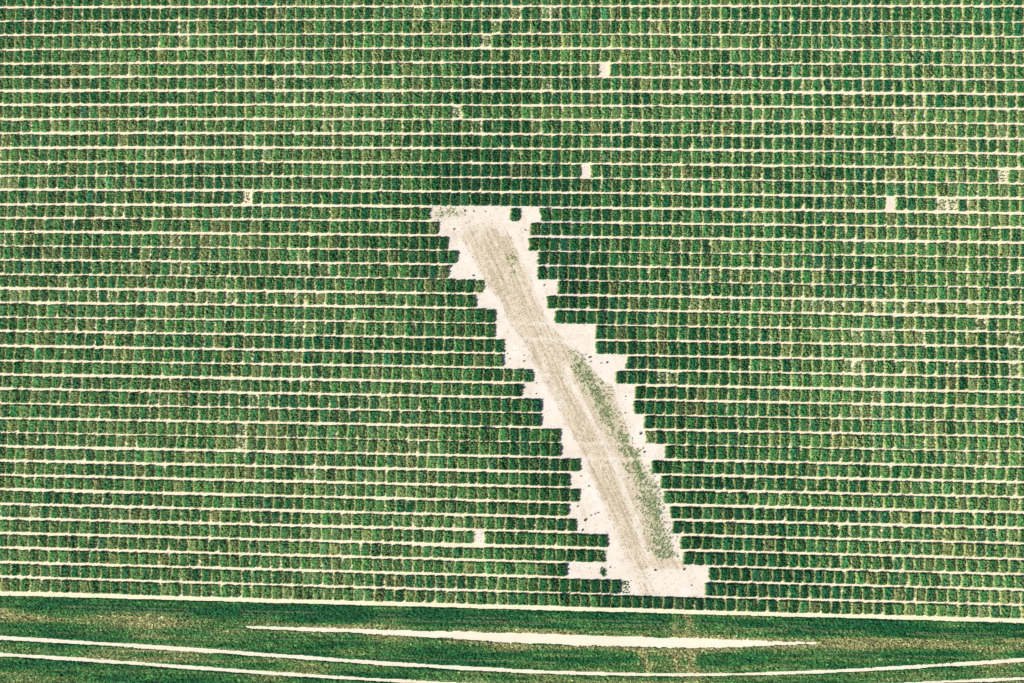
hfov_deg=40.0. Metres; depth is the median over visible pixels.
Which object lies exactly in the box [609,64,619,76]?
crop plot
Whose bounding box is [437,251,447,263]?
crop plot
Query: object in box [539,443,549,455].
crop plot
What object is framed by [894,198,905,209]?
crop plot
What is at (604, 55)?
crop plot
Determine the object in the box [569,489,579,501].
crop plot
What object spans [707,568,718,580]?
crop plot
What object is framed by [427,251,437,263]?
crop plot
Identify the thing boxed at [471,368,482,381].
crop plot
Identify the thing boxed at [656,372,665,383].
crop plot
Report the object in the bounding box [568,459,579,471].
crop plot
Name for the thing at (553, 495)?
crop plot
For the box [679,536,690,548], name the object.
crop plot
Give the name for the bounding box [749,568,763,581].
crop plot
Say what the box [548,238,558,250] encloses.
crop plot
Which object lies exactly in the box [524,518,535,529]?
crop plot
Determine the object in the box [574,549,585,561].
crop plot
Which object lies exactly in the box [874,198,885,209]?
crop plot
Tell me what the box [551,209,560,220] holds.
crop plot
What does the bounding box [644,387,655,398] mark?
crop plot
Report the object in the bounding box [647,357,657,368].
crop plot
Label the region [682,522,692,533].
crop plot
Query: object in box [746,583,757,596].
crop plot
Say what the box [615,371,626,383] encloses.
crop plot
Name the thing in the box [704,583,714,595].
crop plot
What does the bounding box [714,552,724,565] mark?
crop plot
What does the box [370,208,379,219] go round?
crop plot
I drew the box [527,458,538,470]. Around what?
crop plot
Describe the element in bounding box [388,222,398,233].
crop plot
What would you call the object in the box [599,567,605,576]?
crop plant
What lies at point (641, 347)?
crop plot
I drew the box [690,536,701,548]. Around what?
crop plot
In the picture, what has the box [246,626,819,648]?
track
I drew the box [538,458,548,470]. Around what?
crop plot
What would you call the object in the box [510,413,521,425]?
crop plot
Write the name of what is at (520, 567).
crop plot
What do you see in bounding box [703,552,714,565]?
crop plot
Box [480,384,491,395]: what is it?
crop plot
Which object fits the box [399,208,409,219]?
crop plot
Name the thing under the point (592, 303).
crop plot
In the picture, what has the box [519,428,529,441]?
crop plot
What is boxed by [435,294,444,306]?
crop plot
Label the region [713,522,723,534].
crop plot
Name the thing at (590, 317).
crop plot
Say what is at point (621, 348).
crop plot
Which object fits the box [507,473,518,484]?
crop plot
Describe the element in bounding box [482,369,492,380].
crop plot
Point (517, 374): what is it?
crop plot
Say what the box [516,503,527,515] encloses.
crop plot
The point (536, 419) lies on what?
crop plot
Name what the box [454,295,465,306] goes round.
crop plot
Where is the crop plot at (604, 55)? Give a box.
[598,50,609,61]
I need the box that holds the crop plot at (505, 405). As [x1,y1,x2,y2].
[500,399,510,411]
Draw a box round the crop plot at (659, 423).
[654,416,664,428]
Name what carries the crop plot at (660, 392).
on the ground at (502, 382)
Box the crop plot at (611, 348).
[606,341,616,353]
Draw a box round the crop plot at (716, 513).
[711,507,722,519]
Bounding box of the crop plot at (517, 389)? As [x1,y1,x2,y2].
[511,384,522,396]
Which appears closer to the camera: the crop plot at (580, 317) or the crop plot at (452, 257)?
the crop plot at (580, 317)
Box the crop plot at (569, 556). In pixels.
[564,549,574,561]
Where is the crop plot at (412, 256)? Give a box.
[406,251,417,262]
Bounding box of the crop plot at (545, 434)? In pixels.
[539,429,549,441]
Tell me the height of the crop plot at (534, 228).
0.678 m
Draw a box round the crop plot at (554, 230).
[550,223,560,235]
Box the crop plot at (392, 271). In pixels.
[388,265,397,277]
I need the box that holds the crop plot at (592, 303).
[587,297,597,308]
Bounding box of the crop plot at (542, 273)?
[536,266,547,279]
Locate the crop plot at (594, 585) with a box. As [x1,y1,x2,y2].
[588,579,599,592]
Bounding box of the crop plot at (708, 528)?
[702,522,713,534]
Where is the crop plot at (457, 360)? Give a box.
[452,354,463,365]
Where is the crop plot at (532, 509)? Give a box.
[527,503,538,515]
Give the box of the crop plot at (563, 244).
[558,239,568,250]
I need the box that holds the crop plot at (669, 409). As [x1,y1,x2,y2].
[664,401,674,414]
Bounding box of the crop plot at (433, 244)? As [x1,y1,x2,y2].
[427,237,438,249]
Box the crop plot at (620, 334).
[615,326,626,339]
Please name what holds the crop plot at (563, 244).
on the ground at (502, 382)
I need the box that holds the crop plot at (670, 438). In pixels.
[665,431,675,443]
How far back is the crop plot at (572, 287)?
168.60 m
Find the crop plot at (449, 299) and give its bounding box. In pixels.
[444,294,455,306]
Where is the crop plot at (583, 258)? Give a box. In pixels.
[577,252,588,265]
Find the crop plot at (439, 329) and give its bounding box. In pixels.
[434,323,443,336]
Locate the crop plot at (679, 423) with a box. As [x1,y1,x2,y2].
[674,416,684,428]
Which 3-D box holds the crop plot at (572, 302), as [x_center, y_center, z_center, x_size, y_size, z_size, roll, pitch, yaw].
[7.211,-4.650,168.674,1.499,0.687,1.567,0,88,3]
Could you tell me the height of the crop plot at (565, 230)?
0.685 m
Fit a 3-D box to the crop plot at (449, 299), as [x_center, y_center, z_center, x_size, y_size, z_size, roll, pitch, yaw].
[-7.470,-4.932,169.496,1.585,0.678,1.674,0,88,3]
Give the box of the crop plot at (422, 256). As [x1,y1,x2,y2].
[417,250,428,262]
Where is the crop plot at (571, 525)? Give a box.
[566,519,576,530]
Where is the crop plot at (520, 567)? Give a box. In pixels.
[515,562,525,574]
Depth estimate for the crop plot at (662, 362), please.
167.83 m
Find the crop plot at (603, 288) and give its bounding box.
[598,282,608,294]
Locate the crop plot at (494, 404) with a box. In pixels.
[489,398,499,411]
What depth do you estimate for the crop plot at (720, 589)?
166.57 m
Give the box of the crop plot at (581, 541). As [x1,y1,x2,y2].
[576,534,587,546]
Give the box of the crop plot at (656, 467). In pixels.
[651,461,661,473]
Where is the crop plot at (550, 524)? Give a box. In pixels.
[545,518,555,530]
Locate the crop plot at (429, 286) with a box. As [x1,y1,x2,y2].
[424,279,434,292]
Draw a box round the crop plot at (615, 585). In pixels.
[609,580,620,593]
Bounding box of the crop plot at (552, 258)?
[548,252,557,264]
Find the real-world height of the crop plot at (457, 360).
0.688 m
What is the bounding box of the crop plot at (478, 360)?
[473,354,483,366]
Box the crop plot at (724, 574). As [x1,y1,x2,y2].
[718,568,729,580]
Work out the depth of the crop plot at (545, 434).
168.22 m
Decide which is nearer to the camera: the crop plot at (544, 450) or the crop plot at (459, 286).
the crop plot at (544, 450)
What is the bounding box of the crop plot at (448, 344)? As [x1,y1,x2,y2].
[442,339,453,351]
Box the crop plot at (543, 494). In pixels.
[538,488,548,500]
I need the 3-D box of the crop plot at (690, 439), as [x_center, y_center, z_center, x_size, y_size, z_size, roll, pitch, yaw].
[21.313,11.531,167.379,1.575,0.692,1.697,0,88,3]
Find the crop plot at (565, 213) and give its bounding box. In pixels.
[560,209,570,221]
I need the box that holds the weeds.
[435,206,678,560]
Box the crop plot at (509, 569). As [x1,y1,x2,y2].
[504,562,516,574]
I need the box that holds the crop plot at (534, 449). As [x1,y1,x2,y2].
[529,443,539,455]
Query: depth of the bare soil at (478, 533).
168.61 m
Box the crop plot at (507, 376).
[503,369,512,381]
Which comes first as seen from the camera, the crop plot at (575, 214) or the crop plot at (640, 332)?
the crop plot at (640, 332)
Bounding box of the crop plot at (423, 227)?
[418,222,428,234]
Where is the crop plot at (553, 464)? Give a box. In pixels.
[548,458,558,470]
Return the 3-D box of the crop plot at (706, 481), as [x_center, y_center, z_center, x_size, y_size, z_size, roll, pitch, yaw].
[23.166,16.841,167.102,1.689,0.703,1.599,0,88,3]
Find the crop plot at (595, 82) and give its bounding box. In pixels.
[590,78,600,90]
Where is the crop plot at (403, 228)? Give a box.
[397,222,408,234]
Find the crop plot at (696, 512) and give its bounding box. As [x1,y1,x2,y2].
[691,507,701,518]
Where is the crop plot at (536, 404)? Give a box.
[530,399,541,411]
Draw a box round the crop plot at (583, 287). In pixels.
[578,281,588,293]
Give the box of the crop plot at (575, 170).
[570,165,580,177]
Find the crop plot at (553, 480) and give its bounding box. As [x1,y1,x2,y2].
[548,473,558,485]
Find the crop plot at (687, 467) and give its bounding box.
[681,461,692,474]
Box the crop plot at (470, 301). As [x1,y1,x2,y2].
[465,295,475,307]
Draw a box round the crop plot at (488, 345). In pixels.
[482,339,493,351]
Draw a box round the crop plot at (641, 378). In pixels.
[636,371,645,383]
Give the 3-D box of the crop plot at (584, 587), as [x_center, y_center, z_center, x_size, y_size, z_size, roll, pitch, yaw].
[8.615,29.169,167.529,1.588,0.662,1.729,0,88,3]
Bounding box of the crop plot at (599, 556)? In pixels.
[595,550,606,561]
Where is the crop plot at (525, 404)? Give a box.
[520,399,531,411]
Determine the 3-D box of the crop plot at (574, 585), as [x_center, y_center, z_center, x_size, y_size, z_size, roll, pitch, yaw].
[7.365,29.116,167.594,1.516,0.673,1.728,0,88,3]
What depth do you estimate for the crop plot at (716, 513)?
166.83 m
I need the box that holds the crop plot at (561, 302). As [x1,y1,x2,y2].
[557,296,567,308]
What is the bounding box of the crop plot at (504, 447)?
[498,442,509,454]
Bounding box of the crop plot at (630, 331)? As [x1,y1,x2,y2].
[625,326,636,339]
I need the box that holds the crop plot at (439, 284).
[434,279,444,291]
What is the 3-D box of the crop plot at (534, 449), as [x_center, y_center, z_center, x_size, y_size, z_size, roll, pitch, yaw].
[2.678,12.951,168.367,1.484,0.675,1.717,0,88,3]
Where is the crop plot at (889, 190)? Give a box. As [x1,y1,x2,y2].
[884,183,895,195]
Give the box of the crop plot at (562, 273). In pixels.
[557,267,567,279]
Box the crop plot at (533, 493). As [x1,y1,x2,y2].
[528,488,538,500]
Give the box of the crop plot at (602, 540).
[597,534,607,547]
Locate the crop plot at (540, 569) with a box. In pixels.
[534,563,546,575]
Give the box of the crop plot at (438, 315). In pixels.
[432,309,444,321]
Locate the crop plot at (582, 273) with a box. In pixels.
[577,267,586,279]
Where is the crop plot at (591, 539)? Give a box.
[585,534,597,546]
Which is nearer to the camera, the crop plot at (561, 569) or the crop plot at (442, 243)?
the crop plot at (561, 569)
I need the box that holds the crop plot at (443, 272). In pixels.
[437,265,449,278]
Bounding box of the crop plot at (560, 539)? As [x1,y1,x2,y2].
[555,534,565,545]
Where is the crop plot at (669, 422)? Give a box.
[664,416,675,428]
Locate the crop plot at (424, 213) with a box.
[419,208,430,219]
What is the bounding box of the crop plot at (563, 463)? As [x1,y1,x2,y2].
[558,459,568,470]
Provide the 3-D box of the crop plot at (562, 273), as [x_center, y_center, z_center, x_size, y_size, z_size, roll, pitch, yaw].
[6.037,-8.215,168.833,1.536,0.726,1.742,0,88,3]
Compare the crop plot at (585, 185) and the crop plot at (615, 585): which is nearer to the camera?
the crop plot at (615, 585)
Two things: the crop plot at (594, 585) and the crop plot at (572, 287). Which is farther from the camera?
the crop plot at (572, 287)
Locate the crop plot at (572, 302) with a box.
[567,297,577,308]
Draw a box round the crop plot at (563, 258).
[558,252,569,264]
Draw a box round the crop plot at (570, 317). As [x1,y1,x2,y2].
[565,310,575,323]
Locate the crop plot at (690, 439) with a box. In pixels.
[685,432,696,444]
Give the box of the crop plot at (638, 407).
[633,401,643,413]
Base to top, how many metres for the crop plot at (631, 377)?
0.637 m
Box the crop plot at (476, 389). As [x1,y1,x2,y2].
[471,384,482,395]
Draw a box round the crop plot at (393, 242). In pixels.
[388,236,398,248]
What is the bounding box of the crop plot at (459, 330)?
[454,324,464,336]
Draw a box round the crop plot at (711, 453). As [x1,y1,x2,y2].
[706,446,716,459]
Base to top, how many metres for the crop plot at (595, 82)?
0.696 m
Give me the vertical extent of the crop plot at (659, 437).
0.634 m
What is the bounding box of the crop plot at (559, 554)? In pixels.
[554,549,565,560]
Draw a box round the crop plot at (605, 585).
[600,579,610,592]
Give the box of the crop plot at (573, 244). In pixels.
[568,238,578,250]
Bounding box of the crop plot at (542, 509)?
[537,503,548,515]
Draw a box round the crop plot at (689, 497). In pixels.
[684,491,694,503]
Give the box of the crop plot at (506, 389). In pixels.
[501,384,511,395]
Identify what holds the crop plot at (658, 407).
on the ground at (502, 382)
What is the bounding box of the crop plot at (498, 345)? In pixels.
[493,340,504,352]
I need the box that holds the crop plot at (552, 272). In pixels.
[547,267,557,279]
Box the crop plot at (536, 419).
[531,414,541,426]
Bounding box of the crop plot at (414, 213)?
[410,208,419,220]
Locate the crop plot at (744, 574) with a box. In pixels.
[739,568,749,581]
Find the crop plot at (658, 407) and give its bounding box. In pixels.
[653,401,664,414]
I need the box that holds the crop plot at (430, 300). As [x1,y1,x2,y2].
[425,294,435,306]
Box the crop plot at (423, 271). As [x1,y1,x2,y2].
[418,265,428,277]
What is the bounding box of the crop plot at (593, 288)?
[588,282,597,293]
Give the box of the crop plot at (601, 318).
[595,311,605,324]
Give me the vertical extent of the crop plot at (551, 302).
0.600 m
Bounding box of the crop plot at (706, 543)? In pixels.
[700,537,711,549]
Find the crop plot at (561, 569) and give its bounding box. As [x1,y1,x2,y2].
[556,563,566,576]
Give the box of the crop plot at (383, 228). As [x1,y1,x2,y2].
[377,222,388,233]
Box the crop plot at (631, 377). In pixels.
[625,371,636,383]
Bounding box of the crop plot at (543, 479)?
[538,473,549,485]
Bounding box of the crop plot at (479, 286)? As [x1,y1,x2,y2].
[474,280,484,292]
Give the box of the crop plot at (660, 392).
[655,387,665,398]
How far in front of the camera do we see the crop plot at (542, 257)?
168.96 m
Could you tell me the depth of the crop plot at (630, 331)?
168.06 m
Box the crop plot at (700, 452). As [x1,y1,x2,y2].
[695,446,705,459]
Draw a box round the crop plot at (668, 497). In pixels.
[663,491,674,503]
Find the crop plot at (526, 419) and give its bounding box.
[520,413,531,425]
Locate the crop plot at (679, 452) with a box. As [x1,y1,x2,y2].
[674,446,685,458]
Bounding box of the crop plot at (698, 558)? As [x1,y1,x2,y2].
[693,552,703,565]
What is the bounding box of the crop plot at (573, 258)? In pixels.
[568,252,578,264]
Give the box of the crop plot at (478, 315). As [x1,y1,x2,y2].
[473,309,484,322]
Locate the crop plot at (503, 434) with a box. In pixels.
[498,428,508,440]
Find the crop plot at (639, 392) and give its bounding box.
[634,386,644,398]
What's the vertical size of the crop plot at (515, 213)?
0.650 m
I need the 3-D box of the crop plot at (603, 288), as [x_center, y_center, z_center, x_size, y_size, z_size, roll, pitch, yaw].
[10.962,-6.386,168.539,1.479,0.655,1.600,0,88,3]
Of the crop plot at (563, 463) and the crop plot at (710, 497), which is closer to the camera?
the crop plot at (710, 497)
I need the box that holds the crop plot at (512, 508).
[507,503,517,514]
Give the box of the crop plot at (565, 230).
[560,223,570,235]
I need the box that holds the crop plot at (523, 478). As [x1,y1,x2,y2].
[518,473,528,484]
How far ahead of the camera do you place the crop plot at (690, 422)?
167.40 m
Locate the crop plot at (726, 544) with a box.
[721,537,732,549]
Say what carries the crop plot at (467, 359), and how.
on the ground at (502, 382)
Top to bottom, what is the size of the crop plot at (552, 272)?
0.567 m
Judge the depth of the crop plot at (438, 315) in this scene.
169.40 m
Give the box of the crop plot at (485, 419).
[480,413,490,425]
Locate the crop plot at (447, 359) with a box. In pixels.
[442,354,453,365]
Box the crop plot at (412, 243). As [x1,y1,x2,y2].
[407,237,418,249]
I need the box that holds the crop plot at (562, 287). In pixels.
[557,281,567,293]
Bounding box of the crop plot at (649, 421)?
[643,416,654,428]
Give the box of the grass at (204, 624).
[0,595,1023,682]
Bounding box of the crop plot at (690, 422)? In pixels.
[685,416,695,428]
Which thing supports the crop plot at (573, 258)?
on the ground at (502, 382)
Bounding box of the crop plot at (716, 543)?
[711,538,721,549]
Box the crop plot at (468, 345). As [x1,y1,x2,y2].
[463,339,473,351]
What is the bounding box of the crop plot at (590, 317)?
[585,311,595,323]
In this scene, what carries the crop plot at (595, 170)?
on the ground at (502, 382)
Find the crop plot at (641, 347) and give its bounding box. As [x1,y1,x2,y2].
[636,342,646,353]
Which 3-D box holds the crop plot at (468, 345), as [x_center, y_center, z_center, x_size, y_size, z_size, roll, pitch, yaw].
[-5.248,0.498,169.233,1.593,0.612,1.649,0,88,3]
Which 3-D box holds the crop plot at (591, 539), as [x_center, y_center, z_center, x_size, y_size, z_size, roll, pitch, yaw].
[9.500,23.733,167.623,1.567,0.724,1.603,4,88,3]
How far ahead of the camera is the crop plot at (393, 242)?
170.09 m
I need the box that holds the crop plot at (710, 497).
[705,491,715,503]
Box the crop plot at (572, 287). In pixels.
[567,281,578,293]
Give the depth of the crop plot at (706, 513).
166.94 m
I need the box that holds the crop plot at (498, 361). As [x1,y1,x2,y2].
[493,354,503,366]
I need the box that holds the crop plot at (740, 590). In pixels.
[735,583,746,596]
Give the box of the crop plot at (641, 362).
[636,357,646,368]
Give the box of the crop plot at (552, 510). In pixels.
[547,503,558,515]
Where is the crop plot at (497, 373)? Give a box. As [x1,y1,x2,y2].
[491,368,502,380]
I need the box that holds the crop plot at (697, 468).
[692,462,703,474]
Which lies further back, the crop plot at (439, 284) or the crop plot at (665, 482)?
the crop plot at (439, 284)
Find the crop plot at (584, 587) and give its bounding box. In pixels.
[578,579,589,592]
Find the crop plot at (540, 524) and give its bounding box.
[535,518,545,530]
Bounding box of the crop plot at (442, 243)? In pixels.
[437,237,447,249]
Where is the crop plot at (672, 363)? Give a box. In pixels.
[666,357,677,369]
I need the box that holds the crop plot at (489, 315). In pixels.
[484,310,494,322]
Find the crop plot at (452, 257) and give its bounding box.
[447,251,457,263]
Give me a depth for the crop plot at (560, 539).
167.76 m
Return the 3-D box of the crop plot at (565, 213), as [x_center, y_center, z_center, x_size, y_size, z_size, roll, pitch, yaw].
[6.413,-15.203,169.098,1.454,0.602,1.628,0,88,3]
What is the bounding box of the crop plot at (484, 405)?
[479,398,490,411]
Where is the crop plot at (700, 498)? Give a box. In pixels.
[694,492,705,503]
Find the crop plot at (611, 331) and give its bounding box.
[605,326,616,339]
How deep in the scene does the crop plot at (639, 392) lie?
167.80 m
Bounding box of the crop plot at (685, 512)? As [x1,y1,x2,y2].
[680,507,691,518]
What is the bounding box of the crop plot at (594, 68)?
[590,64,599,75]
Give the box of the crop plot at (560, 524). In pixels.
[555,518,565,530]
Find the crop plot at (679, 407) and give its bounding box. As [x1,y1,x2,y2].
[674,402,684,414]
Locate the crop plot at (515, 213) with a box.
[509,208,520,220]
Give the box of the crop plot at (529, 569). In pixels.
[525,563,535,574]
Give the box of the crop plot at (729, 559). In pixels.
[724,552,734,565]
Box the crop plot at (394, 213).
[389,208,399,219]
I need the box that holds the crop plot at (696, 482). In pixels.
[692,476,701,488]
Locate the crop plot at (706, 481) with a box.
[701,477,712,489]
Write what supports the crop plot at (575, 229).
on the ground at (502, 382)
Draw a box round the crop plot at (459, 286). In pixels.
[454,279,464,292]
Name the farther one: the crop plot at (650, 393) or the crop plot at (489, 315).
the crop plot at (489, 315)
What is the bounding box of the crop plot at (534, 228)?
[529,223,540,234]
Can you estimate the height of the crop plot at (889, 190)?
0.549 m
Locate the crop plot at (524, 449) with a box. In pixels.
[518,442,530,455]
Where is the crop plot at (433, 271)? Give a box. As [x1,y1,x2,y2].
[428,265,438,277]
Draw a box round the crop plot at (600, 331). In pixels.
[595,326,605,338]
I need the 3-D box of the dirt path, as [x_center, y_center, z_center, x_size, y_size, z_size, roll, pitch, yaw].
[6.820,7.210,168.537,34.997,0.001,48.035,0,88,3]
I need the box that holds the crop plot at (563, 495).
[558,488,568,501]
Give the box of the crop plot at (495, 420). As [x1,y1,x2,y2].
[490,413,501,425]
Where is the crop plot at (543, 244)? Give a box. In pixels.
[537,238,548,250]
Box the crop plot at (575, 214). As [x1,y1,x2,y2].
[570,209,580,221]
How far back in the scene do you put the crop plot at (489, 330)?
169.06 m
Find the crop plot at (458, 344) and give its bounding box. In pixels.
[453,339,463,351]
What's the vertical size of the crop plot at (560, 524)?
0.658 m
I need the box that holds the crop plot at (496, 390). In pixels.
[491,384,501,395]
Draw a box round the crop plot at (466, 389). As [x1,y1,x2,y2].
[461,383,470,395]
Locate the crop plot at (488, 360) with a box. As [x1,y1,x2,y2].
[483,354,493,366]
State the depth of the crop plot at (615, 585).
167.21 m
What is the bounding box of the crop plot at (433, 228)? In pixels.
[428,222,439,234]
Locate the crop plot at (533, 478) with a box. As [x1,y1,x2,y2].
[528,473,538,485]
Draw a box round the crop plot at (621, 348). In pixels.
[616,341,626,354]
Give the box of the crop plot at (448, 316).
[443,309,454,321]
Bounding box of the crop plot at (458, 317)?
[453,309,464,322]
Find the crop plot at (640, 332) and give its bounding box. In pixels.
[636,326,646,339]
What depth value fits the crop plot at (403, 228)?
170.07 m
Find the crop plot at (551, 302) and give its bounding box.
[546,296,556,308]
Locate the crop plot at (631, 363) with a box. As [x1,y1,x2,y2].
[624,357,636,368]
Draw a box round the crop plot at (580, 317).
[575,311,585,323]
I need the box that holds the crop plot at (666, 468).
[661,461,671,473]
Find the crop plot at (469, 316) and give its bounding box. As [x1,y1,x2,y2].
[464,309,474,322]
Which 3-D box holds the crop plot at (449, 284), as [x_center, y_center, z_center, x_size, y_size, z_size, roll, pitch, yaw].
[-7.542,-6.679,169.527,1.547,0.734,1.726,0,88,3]
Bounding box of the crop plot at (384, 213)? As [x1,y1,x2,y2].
[379,208,389,219]
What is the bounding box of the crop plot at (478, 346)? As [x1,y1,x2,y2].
[473,339,483,351]
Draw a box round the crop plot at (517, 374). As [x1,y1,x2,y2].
[512,369,522,381]
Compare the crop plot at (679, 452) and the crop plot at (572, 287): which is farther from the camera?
the crop plot at (572, 287)
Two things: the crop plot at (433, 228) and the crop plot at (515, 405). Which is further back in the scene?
the crop plot at (433, 228)
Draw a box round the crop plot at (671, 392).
[665,387,676,398]
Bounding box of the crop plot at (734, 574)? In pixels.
[729,568,739,580]
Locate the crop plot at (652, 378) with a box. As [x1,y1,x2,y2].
[646,371,657,384]
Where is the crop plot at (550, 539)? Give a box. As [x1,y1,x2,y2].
[545,533,555,545]
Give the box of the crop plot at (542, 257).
[536,252,548,264]
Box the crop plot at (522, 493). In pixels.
[517,488,528,500]
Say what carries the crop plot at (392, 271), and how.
on the ground at (502, 382)
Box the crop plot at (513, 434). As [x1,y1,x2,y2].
[508,428,518,441]
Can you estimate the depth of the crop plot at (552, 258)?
168.86 m
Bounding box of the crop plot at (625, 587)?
[620,581,630,593]
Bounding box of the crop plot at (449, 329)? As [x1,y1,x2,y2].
[444,323,454,336]
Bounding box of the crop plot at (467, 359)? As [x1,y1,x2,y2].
[463,354,473,366]
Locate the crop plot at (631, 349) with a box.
[626,342,636,354]
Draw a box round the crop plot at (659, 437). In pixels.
[654,431,665,443]
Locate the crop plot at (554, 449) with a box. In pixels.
[549,443,561,456]
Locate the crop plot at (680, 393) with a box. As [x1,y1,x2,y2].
[675,387,685,399]
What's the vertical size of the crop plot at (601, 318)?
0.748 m
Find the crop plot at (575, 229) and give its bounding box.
[570,224,580,235]
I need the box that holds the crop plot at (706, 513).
[701,507,711,519]
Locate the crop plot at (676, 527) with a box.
[671,521,682,533]
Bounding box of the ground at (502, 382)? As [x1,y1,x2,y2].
[0,0,1023,682]
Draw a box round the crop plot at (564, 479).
[558,473,570,486]
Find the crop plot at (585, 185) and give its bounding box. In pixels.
[580,179,590,191]
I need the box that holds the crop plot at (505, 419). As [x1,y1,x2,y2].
[500,413,510,425]
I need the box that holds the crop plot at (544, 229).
[540,223,549,235]
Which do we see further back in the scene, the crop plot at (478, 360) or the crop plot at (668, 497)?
the crop plot at (478, 360)
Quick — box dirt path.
[429,204,708,597]
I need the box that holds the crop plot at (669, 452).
[664,445,674,458]
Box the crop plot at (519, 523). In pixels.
[513,518,525,529]
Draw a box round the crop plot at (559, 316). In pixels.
[554,310,565,323]
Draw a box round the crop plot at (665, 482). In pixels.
[660,476,670,488]
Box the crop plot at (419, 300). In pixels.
[414,294,424,306]
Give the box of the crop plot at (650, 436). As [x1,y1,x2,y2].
[644,431,654,443]
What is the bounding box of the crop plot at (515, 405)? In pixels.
[510,399,520,411]
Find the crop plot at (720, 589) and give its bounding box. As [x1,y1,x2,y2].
[714,583,725,596]
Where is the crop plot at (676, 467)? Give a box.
[671,461,682,473]
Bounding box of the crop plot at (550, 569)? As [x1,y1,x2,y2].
[545,563,556,576]
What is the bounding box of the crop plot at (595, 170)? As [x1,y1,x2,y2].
[590,165,600,177]
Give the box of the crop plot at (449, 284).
[444,279,454,292]
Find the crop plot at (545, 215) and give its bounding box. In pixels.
[539,208,550,221]
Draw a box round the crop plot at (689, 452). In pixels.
[685,446,696,458]
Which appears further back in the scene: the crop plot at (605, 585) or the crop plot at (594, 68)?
the crop plot at (594, 68)
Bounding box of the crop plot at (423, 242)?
[418,236,428,249]
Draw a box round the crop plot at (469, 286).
[464,280,474,292]
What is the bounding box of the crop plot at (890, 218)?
[884,213,896,225]
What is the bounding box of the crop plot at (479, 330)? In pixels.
[474,324,484,336]
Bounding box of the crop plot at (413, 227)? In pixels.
[408,222,418,233]
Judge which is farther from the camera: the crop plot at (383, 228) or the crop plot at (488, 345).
the crop plot at (383, 228)
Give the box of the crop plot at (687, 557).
[682,552,693,564]
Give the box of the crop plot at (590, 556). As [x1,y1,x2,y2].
[585,550,596,561]
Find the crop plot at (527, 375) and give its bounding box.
[522,369,533,381]
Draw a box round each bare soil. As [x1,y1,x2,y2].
[474,529,484,542]
[582,165,592,178]
[596,63,605,76]
[888,196,897,210]
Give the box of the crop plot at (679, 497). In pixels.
[673,491,685,503]
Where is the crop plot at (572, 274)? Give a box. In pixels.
[567,267,577,279]
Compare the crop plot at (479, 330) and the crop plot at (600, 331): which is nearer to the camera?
the crop plot at (600, 331)
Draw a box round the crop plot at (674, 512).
[669,507,680,518]
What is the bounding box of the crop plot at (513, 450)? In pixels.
[508,442,519,455]
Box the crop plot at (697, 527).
[693,522,702,533]
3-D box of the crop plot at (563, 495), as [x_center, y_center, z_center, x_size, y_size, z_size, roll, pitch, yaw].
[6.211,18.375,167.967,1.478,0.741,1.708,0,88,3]
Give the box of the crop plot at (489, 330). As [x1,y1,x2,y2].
[484,324,494,337]
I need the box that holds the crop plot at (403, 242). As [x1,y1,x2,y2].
[397,236,407,249]
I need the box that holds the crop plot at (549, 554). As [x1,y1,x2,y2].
[544,549,554,560]
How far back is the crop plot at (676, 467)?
167.30 m
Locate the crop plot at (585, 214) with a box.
[580,209,591,221]
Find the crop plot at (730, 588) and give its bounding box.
[725,583,735,596]
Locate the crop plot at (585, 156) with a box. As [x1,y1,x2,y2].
[580,150,590,162]
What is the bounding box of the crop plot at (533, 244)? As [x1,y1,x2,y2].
[528,238,538,250]
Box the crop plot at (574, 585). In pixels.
[569,579,579,592]
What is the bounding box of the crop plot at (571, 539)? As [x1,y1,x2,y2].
[565,534,576,545]
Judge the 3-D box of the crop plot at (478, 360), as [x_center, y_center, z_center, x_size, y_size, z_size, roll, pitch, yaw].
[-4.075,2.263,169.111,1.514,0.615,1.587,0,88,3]
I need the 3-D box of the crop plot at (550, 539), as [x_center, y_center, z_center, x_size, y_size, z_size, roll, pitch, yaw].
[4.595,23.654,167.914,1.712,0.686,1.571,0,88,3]
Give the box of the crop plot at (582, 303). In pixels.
[577,297,587,308]
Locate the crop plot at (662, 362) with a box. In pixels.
[656,357,667,368]
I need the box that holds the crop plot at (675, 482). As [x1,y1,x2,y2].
[671,476,681,488]
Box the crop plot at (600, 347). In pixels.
[595,341,605,353]
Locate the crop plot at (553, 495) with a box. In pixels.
[548,488,559,500]
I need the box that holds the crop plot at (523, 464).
[517,458,528,470]
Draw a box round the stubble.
[433,65,892,595]
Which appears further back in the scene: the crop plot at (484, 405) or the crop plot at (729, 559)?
the crop plot at (484, 405)
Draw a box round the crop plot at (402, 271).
[398,265,408,277]
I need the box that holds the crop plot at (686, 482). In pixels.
[681,476,691,488]
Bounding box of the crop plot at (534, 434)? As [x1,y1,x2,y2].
[529,429,540,441]
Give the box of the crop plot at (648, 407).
[644,401,653,414]
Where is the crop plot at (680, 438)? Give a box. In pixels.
[674,431,685,444]
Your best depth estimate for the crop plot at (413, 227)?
169.91 m
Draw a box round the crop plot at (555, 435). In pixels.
[549,429,560,441]
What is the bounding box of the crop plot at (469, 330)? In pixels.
[463,323,474,336]
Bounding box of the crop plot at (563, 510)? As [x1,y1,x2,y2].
[557,504,568,515]
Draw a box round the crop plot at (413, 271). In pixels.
[408,265,418,277]
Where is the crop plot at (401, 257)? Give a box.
[397,250,407,262]
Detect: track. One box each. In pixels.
[0,636,1023,676]
[0,652,1023,682]
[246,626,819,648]
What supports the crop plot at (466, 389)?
on the ground at (502, 382)

